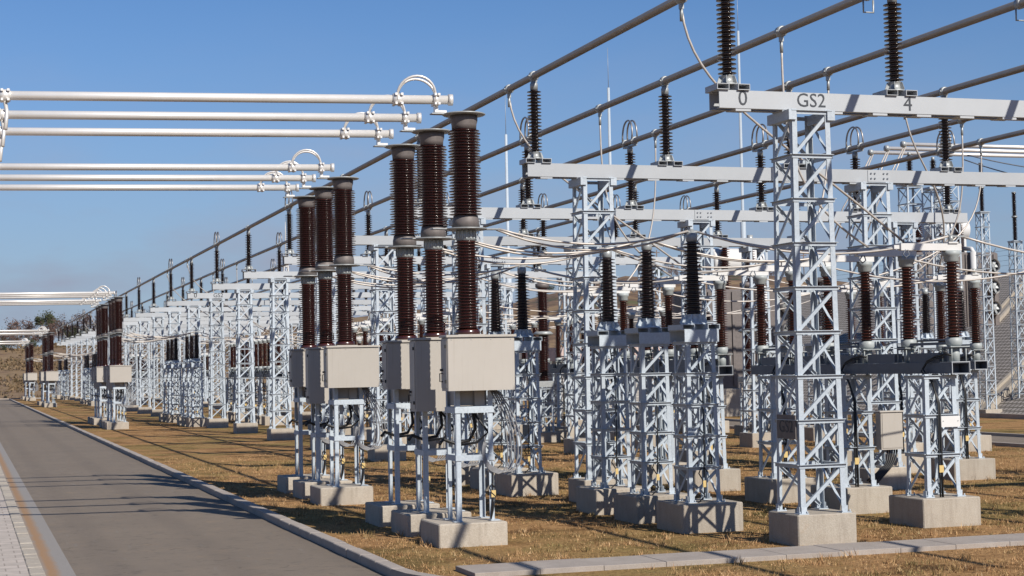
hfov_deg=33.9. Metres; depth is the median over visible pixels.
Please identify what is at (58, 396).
support tower
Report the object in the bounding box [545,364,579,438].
support tower
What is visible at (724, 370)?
channel beam
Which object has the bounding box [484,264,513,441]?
lattice tower
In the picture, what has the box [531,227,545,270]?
post insulator
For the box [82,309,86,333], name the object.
post insulator
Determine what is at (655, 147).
drop wire
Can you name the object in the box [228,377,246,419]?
support tower
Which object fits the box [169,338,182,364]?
current transformer
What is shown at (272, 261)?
post insulator
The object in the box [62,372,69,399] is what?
support tower
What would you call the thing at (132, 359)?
lattice tower
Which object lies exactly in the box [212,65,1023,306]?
bus tube
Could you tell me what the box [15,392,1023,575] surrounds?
ground
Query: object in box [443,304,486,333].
disconnector
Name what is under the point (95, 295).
line tube
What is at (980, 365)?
channel beam
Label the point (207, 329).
bus beam
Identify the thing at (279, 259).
post insulator
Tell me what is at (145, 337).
conductor
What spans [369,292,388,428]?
lattice tower
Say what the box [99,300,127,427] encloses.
circuit breaker
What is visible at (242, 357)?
disconnector
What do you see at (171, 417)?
support tower
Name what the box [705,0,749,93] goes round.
post insulator
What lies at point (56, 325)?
autumn tree
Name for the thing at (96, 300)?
line tube
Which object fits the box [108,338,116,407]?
lattice tower
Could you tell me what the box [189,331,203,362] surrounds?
current transformer
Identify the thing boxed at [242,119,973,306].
bus tube
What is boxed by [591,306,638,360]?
disconnector
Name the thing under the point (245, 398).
lattice tower
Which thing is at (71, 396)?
lattice tower
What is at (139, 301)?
post insulator
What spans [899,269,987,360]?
disconnector
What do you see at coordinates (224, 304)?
drop wire
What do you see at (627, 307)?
conductor
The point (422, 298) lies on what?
lattice tower
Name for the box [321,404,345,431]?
support tower
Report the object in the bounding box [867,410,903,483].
mechanism cabinet
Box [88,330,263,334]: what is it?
bus beam
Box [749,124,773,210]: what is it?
post insulator
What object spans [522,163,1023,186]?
bus beam
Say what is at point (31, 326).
autumn tree
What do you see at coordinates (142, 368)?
disconnector
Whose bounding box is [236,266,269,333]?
drop wire
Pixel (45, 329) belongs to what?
line tube
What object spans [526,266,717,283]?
conductor
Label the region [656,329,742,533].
support tower
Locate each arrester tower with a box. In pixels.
[974,163,1001,412]
[1007,192,1023,397]
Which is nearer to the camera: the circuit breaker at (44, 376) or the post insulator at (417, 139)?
the post insulator at (417, 139)
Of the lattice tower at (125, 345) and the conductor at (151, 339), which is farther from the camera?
the lattice tower at (125, 345)
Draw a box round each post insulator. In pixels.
[60,321,64,341]
[71,316,73,337]
[76,317,80,335]
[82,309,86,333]
[87,312,93,330]
[123,291,130,317]
[130,301,132,317]
[135,277,143,312]
[149,276,158,307]
[166,258,175,300]
[181,277,186,312]
[186,256,197,292]
[199,276,205,306]
[210,232,223,283]
[219,259,227,300]
[224,277,230,311]
[241,225,255,271]
[242,257,250,292]
[268,259,278,299]
[275,232,282,282]
[281,191,297,256]
[360,191,372,255]
[383,226,388,270]
[414,134,421,205]
[415,233,421,281]
[442,193,451,255]
[513,177,533,236]
[516,117,540,207]
[519,71,551,164]
[528,234,541,282]
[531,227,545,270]
[535,193,552,256]
[613,194,624,256]
[619,120,643,208]
[626,184,645,236]
[650,76,682,165]
[678,195,690,256]
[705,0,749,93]
[708,182,727,237]
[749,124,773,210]
[780,81,805,168]
[844,126,863,211]
[872,0,917,96]
[930,87,962,171]
[935,129,960,212]
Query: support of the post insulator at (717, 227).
on the bus beam at (490, 240)
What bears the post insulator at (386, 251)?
on the bus beam at (269, 275)
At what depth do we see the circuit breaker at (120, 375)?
95.11 m
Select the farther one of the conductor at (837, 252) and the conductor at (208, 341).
the conductor at (208, 341)
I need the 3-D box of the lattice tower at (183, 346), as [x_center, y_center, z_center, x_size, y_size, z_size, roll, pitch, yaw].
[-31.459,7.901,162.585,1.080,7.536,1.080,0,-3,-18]
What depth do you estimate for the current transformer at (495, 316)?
42.31 m
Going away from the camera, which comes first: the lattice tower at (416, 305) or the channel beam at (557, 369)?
the channel beam at (557, 369)
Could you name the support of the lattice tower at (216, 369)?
on the ground at (149, 436)
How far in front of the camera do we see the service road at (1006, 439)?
63.75 m
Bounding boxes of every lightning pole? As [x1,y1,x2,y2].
[505,103,520,415]
[607,48,611,233]
[737,4,746,281]
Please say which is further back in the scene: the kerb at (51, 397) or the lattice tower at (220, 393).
the kerb at (51, 397)
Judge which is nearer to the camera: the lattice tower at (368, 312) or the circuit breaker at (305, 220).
the circuit breaker at (305, 220)
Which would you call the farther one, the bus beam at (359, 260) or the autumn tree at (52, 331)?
the autumn tree at (52, 331)
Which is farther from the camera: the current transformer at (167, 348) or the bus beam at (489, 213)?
the current transformer at (167, 348)
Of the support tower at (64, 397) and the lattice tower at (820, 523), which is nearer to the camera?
the lattice tower at (820, 523)
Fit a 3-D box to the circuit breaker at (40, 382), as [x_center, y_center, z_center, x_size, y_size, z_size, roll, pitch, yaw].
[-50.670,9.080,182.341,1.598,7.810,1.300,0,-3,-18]
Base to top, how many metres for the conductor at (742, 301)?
0.563 m
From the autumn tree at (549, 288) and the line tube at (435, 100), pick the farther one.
the autumn tree at (549, 288)
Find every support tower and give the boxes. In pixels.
[56,377,62,398]
[57,372,62,398]
[61,372,68,399]
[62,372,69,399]
[80,371,88,403]
[81,371,89,403]
[82,370,91,403]
[87,370,91,405]
[90,384,96,405]
[131,374,138,404]
[133,378,146,404]
[159,365,174,420]
[162,365,178,421]
[166,364,185,422]
[177,364,190,424]
[181,364,199,425]
[186,363,207,426]
[203,377,215,402]
[221,372,235,417]
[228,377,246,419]
[235,371,248,420]
[245,371,265,422]
[255,371,267,423]
[261,377,285,425]
[308,404,325,429]
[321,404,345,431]
[339,404,359,434]
[351,387,381,439]
[363,387,370,419]
[366,375,387,441]
[383,402,413,443]
[407,411,438,443]
[428,411,452,447]
[451,413,477,452]
[452,396,502,485]
[470,390,528,490]
[493,390,500,429]
[495,341,558,496]
[512,365,527,434]
[522,366,556,436]
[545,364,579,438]
[576,335,650,514]
[578,375,600,437]
[591,362,638,476]
[610,377,637,445]
[611,360,638,426]
[614,332,686,523]
[635,360,686,484]
[635,379,674,447]
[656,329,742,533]
[668,351,680,419]
[674,351,696,431]
[679,359,740,492]
[697,350,728,432]
[744,357,815,503]
[750,351,775,431]
[780,346,813,426]
[804,346,834,440]
[810,355,891,513]
[814,374,867,467]
[867,356,923,472]
[874,343,915,445]
[889,353,980,527]
[912,341,950,442]
[931,354,995,480]
[944,340,991,451]
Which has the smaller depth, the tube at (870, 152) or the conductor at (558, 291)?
the conductor at (558, 291)
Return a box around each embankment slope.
[506,325,1023,413]
[619,274,1023,332]
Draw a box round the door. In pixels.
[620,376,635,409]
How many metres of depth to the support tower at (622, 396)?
83.39 m
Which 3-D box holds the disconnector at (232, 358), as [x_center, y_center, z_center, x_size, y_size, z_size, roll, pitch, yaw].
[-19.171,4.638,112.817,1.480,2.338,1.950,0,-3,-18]
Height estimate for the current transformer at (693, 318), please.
1.859 m
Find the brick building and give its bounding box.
[526,347,660,412]
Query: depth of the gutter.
33.61 m
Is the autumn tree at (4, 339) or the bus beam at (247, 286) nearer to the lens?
the bus beam at (247, 286)
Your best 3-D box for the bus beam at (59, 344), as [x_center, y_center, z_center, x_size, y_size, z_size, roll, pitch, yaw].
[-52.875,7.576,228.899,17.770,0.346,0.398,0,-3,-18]
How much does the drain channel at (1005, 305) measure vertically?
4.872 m
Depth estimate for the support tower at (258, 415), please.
99.54 m
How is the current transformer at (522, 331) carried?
on the support tower at (518, 482)
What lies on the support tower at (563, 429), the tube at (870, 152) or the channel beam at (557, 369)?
the channel beam at (557, 369)
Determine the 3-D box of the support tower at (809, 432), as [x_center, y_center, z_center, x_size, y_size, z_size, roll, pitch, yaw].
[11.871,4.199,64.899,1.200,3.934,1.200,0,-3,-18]
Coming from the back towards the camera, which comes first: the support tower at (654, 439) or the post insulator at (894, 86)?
the support tower at (654, 439)
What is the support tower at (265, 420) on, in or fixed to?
on the ground at (149, 436)
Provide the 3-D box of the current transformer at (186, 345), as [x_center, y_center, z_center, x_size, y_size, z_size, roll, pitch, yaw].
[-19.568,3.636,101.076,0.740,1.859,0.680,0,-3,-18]
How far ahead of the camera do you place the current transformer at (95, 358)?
170.50 m
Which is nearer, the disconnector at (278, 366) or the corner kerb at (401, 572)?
the corner kerb at (401, 572)
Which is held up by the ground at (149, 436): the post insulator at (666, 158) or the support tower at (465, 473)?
the support tower at (465, 473)
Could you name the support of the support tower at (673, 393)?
on the ground at (149, 436)
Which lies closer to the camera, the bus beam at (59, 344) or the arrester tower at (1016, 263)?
the arrester tower at (1016, 263)
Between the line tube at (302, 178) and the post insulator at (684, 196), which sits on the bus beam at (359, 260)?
the post insulator at (684, 196)
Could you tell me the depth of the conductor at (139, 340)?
107.68 m
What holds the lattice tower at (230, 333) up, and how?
on the ground at (149, 436)
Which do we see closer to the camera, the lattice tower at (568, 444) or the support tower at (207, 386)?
the lattice tower at (568, 444)
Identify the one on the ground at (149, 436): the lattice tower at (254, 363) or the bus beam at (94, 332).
the lattice tower at (254, 363)
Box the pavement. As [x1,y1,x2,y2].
[0,488,29,575]
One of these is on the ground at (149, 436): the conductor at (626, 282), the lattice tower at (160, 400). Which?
the lattice tower at (160, 400)
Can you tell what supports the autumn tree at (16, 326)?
on the hill terrain at (553, 300)
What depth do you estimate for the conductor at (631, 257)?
36.07 m
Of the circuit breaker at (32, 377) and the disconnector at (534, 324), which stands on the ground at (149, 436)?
the circuit breaker at (32, 377)
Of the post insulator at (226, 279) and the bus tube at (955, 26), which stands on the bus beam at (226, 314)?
the post insulator at (226, 279)
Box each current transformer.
[84,354,89,370]
[94,352,96,366]
[162,338,171,364]
[166,339,173,364]
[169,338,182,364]
[180,334,189,363]
[185,333,197,363]
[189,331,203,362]
[488,271,503,333]
[513,265,541,340]
[586,246,625,335]
[624,238,668,333]
[668,229,719,330]
[706,308,711,345]
[765,302,774,345]
[780,312,802,345]
[804,301,821,345]
[884,291,895,342]
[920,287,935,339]
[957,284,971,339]
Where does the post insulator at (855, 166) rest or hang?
on the bus beam at (489, 213)
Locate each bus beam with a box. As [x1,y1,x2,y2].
[57,343,182,345]
[61,341,182,343]
[65,339,208,342]
[70,337,207,340]
[75,335,232,338]
[81,332,247,336]
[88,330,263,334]
[95,327,280,331]
[108,324,296,328]
[123,316,337,321]
[123,320,298,325]
[135,311,369,317]
[150,306,394,312]
[167,299,444,305]
[187,292,487,298]
[212,283,536,289]
[243,271,599,278]
[282,256,699,264]
[352,236,805,246]
[414,207,967,223]
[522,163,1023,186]
[709,90,1023,120]
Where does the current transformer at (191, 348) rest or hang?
on the support tower at (183, 419)
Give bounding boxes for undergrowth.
[0,327,298,397]
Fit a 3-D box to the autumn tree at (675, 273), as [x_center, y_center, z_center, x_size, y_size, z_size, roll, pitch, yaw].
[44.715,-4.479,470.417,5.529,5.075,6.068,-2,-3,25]
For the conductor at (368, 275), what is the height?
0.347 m
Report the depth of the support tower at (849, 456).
47.99 m
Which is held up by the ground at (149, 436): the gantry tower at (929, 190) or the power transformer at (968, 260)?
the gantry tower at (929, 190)
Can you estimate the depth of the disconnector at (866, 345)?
33.71 m
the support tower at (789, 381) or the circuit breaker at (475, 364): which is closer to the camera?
the circuit breaker at (475, 364)
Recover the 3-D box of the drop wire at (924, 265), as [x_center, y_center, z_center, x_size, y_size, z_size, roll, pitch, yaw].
[11.551,-2.368,45.660,1.590,4.090,0.108,-1,-3,-4]
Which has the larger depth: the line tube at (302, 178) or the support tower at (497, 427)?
the support tower at (497, 427)
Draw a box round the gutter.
[0,443,75,575]
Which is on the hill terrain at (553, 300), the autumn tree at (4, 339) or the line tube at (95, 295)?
the autumn tree at (4, 339)
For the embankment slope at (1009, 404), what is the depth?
96.94 m
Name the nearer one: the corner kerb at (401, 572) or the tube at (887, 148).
the corner kerb at (401, 572)
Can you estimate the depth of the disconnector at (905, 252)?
30.81 m
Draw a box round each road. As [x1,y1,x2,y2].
[0,400,384,575]
[246,394,1023,443]
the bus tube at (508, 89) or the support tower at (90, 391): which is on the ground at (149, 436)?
the support tower at (90, 391)
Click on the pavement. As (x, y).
(12, 561)
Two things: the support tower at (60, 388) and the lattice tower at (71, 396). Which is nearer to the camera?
the lattice tower at (71, 396)
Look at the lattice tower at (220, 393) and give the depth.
143.33 m
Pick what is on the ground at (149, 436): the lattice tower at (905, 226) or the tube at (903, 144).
the lattice tower at (905, 226)
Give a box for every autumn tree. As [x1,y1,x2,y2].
[0,326,22,346]
[0,335,21,348]
[4,317,34,339]
[20,323,47,344]
[22,338,38,346]
[27,320,55,342]
[34,309,59,330]
[41,323,60,339]
[46,313,69,341]
[51,317,73,340]
[61,319,81,339]
[71,311,95,329]
[544,281,555,289]
[663,265,679,276]
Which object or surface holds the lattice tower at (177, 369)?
on the ground at (149, 436)
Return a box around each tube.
[0,75,452,129]
[0,94,421,146]
[0,112,393,161]
[0,149,333,177]
[0,160,315,187]
[0,171,298,196]
[0,286,114,296]
[0,288,111,298]
[0,290,108,299]
[0,298,95,306]
[0,298,98,305]
[0,298,100,303]
[0,326,48,332]
[0,332,43,334]
[0,338,29,342]
[7,332,42,335]
[12,327,47,332]
[56,0,686,330]
[78,0,873,330]
[135,0,1023,317]
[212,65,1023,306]
[229,129,1023,316]
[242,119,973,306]
[834,149,1023,239]
[846,145,1023,237]
[868,141,1023,230]
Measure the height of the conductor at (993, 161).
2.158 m
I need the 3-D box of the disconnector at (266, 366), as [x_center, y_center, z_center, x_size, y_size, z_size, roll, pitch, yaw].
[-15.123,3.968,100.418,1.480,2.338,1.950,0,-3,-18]
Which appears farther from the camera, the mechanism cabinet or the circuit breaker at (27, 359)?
the circuit breaker at (27, 359)
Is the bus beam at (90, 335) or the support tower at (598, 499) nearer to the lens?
the support tower at (598, 499)
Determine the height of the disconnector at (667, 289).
2.338 m
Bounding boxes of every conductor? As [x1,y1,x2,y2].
[57,352,93,355]
[122,337,168,342]
[122,339,157,341]
[123,333,184,338]
[126,332,189,339]
[130,331,194,338]
[181,337,230,342]
[198,331,276,337]
[198,334,264,339]
[333,276,454,287]
[352,271,489,283]
[368,264,518,282]
[417,311,685,323]
[443,247,603,264]
[446,309,706,323]
[475,239,642,256]
[476,276,620,292]
[486,302,783,316]
[486,310,741,319]
[487,300,809,313]
[496,228,688,250]
[500,271,665,287]
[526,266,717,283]
[612,250,773,272]
[651,240,849,262]
[653,282,848,301]
[694,230,948,254]
[701,277,900,291]
[767,269,971,288]
[836,268,1023,281]
[878,249,1023,274]
[962,235,1023,252]
[964,154,1023,172]
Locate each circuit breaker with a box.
[21,346,26,398]
[22,345,31,396]
[22,345,32,399]
[25,343,37,400]
[25,348,35,397]
[26,343,37,400]
[37,336,51,404]
[38,336,50,404]
[39,335,51,405]
[42,333,57,406]
[43,333,58,406]
[44,332,60,406]
[88,307,112,422]
[90,305,115,423]
[92,304,116,424]
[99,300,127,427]
[102,298,130,428]
[105,296,134,429]
[277,196,344,493]
[293,186,364,499]
[310,176,385,505]
[365,144,453,526]
[391,128,485,536]
[421,111,521,547]
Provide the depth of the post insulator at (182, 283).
123.38 m
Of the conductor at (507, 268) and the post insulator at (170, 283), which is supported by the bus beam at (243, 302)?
the post insulator at (170, 283)
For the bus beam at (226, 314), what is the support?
on the lattice tower at (258, 328)
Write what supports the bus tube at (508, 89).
on the post insulator at (62, 332)
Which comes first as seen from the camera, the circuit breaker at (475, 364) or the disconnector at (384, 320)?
the circuit breaker at (475, 364)
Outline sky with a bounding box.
[0,0,1023,347]
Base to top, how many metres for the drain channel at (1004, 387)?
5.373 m
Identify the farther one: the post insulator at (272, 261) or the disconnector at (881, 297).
the post insulator at (272, 261)
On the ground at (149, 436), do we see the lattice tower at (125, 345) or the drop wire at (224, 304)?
the lattice tower at (125, 345)
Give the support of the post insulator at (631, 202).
on the bus beam at (489, 213)
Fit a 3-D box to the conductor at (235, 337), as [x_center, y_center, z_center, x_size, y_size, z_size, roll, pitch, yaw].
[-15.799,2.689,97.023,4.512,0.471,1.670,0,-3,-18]
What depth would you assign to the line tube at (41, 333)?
179.95 m
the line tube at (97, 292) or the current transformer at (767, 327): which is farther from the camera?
the line tube at (97, 292)
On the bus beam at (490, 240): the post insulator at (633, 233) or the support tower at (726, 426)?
the post insulator at (633, 233)
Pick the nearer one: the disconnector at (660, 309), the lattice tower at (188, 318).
the disconnector at (660, 309)
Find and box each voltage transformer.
[533,283,560,442]
[578,302,583,418]
[580,284,596,425]
[679,294,691,416]
[734,282,757,434]
[812,277,834,424]
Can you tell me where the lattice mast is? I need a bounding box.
[280,223,293,398]
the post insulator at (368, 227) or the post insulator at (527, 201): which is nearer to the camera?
the post insulator at (527, 201)
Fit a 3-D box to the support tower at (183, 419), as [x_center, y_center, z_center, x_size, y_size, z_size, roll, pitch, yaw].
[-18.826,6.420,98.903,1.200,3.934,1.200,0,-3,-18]
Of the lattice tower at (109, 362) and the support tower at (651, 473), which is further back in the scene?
the lattice tower at (109, 362)
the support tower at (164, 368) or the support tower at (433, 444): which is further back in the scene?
the support tower at (164, 368)
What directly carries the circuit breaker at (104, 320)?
on the ground at (149, 436)
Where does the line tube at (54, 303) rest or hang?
attached to the circuit breaker at (96, 384)
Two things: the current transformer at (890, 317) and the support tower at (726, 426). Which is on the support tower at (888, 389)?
the current transformer at (890, 317)
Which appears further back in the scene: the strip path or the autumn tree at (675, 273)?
the autumn tree at (675, 273)
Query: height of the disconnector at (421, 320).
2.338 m
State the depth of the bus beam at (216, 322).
143.39 m
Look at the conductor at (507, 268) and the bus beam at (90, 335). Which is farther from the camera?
the bus beam at (90, 335)
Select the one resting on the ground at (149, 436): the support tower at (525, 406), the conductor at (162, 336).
the support tower at (525, 406)
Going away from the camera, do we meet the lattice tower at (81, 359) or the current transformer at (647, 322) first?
the current transformer at (647, 322)
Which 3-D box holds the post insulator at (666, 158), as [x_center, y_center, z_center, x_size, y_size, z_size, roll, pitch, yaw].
[3.526,-3.825,38.530,0.600,2.090,0.480,0,-3,-18]
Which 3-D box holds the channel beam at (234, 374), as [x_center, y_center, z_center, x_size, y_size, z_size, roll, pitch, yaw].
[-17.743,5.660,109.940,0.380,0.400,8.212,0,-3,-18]
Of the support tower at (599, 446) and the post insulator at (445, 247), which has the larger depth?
the post insulator at (445, 247)
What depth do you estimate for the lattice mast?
172.62 m
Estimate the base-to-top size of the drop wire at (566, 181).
4.090 m
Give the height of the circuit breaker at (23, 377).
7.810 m
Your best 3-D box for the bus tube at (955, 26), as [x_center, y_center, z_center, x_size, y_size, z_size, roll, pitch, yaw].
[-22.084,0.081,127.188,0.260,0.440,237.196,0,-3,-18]
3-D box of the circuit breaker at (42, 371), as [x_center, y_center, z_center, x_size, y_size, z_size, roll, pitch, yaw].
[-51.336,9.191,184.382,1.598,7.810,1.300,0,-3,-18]
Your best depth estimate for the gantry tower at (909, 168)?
85.87 m
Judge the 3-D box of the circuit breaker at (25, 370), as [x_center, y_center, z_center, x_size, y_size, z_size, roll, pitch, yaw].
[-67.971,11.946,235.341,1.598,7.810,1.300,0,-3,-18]
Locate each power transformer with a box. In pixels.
[672,235,793,416]
[887,207,1001,335]
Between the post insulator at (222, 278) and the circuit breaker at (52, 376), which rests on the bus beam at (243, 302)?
the post insulator at (222, 278)
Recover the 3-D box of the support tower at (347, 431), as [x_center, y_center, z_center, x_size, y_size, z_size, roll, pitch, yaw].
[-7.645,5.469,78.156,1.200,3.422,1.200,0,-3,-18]
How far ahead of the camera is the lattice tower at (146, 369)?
200.04 m
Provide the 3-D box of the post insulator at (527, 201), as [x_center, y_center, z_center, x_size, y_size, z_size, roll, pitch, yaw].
[0.441,-3.587,47.980,0.600,2.634,0.860,0,-3,-18]
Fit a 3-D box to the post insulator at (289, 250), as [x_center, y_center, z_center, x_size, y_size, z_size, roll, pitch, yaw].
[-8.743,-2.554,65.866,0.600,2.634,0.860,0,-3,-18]
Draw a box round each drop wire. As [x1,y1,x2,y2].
[167,274,244,336]
[187,264,269,331]
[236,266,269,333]
[508,98,686,268]
[599,116,671,276]
[627,140,656,280]
[679,9,903,241]
[780,41,868,247]
[801,80,829,251]
[854,148,981,281]
[904,117,944,271]
[911,127,963,275]
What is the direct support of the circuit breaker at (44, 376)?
on the ground at (149, 436)
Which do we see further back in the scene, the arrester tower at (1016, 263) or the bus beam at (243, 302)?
the bus beam at (243, 302)
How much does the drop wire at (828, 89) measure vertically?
4.087 m
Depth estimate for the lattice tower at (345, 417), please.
96.25 m
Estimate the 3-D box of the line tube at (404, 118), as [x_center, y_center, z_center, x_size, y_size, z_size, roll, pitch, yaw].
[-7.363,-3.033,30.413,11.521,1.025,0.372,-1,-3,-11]
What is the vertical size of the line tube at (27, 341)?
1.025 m
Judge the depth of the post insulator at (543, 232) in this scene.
69.03 m
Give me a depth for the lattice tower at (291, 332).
145.60 m
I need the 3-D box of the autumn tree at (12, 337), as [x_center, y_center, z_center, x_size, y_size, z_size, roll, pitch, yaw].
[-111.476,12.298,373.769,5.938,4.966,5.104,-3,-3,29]
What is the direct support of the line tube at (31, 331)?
attached to the circuit breaker at (46, 382)
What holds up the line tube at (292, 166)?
attached to the circuit breaker at (350, 367)
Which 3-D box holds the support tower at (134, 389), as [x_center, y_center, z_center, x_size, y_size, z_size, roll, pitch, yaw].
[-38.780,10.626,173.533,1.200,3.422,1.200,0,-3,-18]
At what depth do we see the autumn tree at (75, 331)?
374.63 m
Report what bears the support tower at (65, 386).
on the ground at (149, 436)
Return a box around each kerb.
[0,392,288,398]
[0,466,45,575]
[9,399,403,575]
[214,394,1023,447]
[246,393,1023,436]
[391,568,439,575]
[506,399,1023,418]
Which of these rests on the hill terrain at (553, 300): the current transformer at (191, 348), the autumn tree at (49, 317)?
the autumn tree at (49, 317)
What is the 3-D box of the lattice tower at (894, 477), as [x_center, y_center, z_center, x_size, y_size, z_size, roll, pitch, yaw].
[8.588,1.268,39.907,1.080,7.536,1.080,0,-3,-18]
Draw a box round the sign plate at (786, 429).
[777,414,795,439]
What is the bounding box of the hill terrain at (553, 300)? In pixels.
[0,275,859,397]
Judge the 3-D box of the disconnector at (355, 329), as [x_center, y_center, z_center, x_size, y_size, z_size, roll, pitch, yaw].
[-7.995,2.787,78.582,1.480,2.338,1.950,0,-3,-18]
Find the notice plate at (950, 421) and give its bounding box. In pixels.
[941,416,959,426]
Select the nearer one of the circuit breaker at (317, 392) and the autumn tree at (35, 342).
the circuit breaker at (317, 392)
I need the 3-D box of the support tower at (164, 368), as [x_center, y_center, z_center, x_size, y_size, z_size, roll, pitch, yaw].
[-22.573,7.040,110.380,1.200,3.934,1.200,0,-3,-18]
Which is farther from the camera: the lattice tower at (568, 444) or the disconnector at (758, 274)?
the lattice tower at (568, 444)
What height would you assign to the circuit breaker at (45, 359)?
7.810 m
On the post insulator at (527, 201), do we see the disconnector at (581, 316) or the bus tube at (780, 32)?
the bus tube at (780, 32)
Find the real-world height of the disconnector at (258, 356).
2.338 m
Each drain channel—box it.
[971,359,1023,410]
[999,281,1022,321]
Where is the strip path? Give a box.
[455,533,1023,575]
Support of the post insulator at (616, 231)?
on the bus beam at (359, 260)
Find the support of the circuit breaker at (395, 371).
on the ground at (149, 436)
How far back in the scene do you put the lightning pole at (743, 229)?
110.70 m
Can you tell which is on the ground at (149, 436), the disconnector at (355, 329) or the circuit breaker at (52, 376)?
the circuit breaker at (52, 376)
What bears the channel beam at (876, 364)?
on the support tower at (929, 508)
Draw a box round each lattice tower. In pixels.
[65,345,73,395]
[70,344,78,399]
[74,342,82,400]
[80,340,86,398]
[86,339,92,397]
[92,336,96,351]
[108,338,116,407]
[116,328,126,409]
[126,325,138,411]
[126,343,132,389]
[137,321,151,413]
[141,343,147,400]
[150,338,159,401]
[151,317,166,416]
[159,340,167,402]
[166,312,181,412]
[171,333,178,401]
[182,331,191,404]
[185,306,200,415]
[195,328,207,406]
[206,298,227,427]
[210,324,221,408]
[214,340,219,399]
[223,335,231,400]
[228,320,235,410]
[233,289,257,433]
[240,332,247,401]
[247,316,263,412]
[253,330,262,403]
[267,278,294,440]
[269,327,281,405]
[275,313,285,415]
[288,323,298,406]
[298,306,310,419]
[310,267,339,449]
[332,298,351,423]
[367,244,405,461]
[367,310,381,408]
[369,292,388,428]
[402,304,417,416]
[419,278,444,434]
[444,297,457,334]
[449,218,494,462]
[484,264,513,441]
[498,288,514,417]
[556,278,582,427]
[564,246,600,453]
[568,177,627,501]
[635,264,661,430]
[677,220,726,465]
[739,246,771,447]
[767,109,856,545]
[844,182,906,489]
[880,222,923,451]
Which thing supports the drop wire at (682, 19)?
hanging from the bus tube at (508, 89)
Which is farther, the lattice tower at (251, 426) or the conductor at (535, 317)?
the lattice tower at (251, 426)
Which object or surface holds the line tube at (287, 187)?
attached to the circuit breaker at (305, 220)
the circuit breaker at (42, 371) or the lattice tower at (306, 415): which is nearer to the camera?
the lattice tower at (306, 415)
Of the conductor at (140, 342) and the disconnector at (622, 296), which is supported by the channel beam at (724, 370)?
the disconnector at (622, 296)
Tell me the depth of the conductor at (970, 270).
34.71 m
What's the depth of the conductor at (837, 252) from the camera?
30.95 m
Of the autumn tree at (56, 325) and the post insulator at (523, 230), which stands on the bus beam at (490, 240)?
the post insulator at (523, 230)
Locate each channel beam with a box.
[229,371,249,376]
[254,371,282,376]
[519,364,573,372]
[596,359,732,374]
[751,353,969,374]
[825,354,987,369]
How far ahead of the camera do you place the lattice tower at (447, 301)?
98.36 m
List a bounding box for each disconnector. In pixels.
[132,353,144,375]
[206,355,208,374]
[215,343,235,373]
[224,341,244,373]
[228,340,251,373]
[240,338,262,373]
[245,334,269,373]
[255,333,282,373]
[333,322,357,344]
[352,320,375,344]
[354,317,390,371]
[370,318,395,329]
[394,312,425,337]
[414,309,457,333]
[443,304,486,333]
[503,321,527,364]
[509,317,549,368]
[532,313,573,367]
[562,284,629,367]
[563,315,608,367]
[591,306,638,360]
[616,276,679,367]
[619,302,664,359]
[653,269,730,365]
[711,258,806,365]
[779,247,880,364]
[787,283,859,363]
[840,276,918,361]
[850,235,969,362]
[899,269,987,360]
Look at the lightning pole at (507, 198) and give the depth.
105.47 m
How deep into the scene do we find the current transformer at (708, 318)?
74.40 m
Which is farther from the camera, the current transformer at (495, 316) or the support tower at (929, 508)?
the current transformer at (495, 316)
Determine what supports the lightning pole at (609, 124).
on the ground at (149, 436)
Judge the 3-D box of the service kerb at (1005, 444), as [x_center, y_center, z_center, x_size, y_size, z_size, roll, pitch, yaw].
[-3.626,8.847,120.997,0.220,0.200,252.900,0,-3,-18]
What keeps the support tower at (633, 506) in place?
on the ground at (149, 436)
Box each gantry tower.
[895,152,927,419]
[920,157,959,410]
[933,186,974,419]
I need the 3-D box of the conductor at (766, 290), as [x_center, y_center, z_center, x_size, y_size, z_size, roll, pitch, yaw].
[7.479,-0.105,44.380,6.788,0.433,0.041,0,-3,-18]
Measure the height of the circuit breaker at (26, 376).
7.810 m
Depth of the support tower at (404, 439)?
68.45 m
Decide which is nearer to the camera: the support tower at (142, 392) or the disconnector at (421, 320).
the disconnector at (421, 320)
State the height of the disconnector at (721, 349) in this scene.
2.338 m
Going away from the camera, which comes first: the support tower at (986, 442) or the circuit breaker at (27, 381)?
the support tower at (986, 442)
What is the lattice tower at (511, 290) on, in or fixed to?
on the ground at (149, 436)
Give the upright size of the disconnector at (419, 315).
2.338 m
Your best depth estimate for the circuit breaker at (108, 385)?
97.25 m
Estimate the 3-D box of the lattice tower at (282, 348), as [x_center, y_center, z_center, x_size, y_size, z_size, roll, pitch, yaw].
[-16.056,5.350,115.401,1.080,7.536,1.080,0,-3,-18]
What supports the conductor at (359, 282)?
attached to the circuit breaker at (305, 220)
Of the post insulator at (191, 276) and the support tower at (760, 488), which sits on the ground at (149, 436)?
the support tower at (760, 488)
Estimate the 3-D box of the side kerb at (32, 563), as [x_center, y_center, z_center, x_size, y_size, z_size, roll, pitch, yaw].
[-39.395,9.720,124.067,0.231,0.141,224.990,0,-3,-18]
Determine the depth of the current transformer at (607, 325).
34.91 m
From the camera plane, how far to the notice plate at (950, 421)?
30.67 m
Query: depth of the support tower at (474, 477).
42.09 m
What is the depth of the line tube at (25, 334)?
182.10 m
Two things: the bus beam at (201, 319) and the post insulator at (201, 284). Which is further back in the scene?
the bus beam at (201, 319)

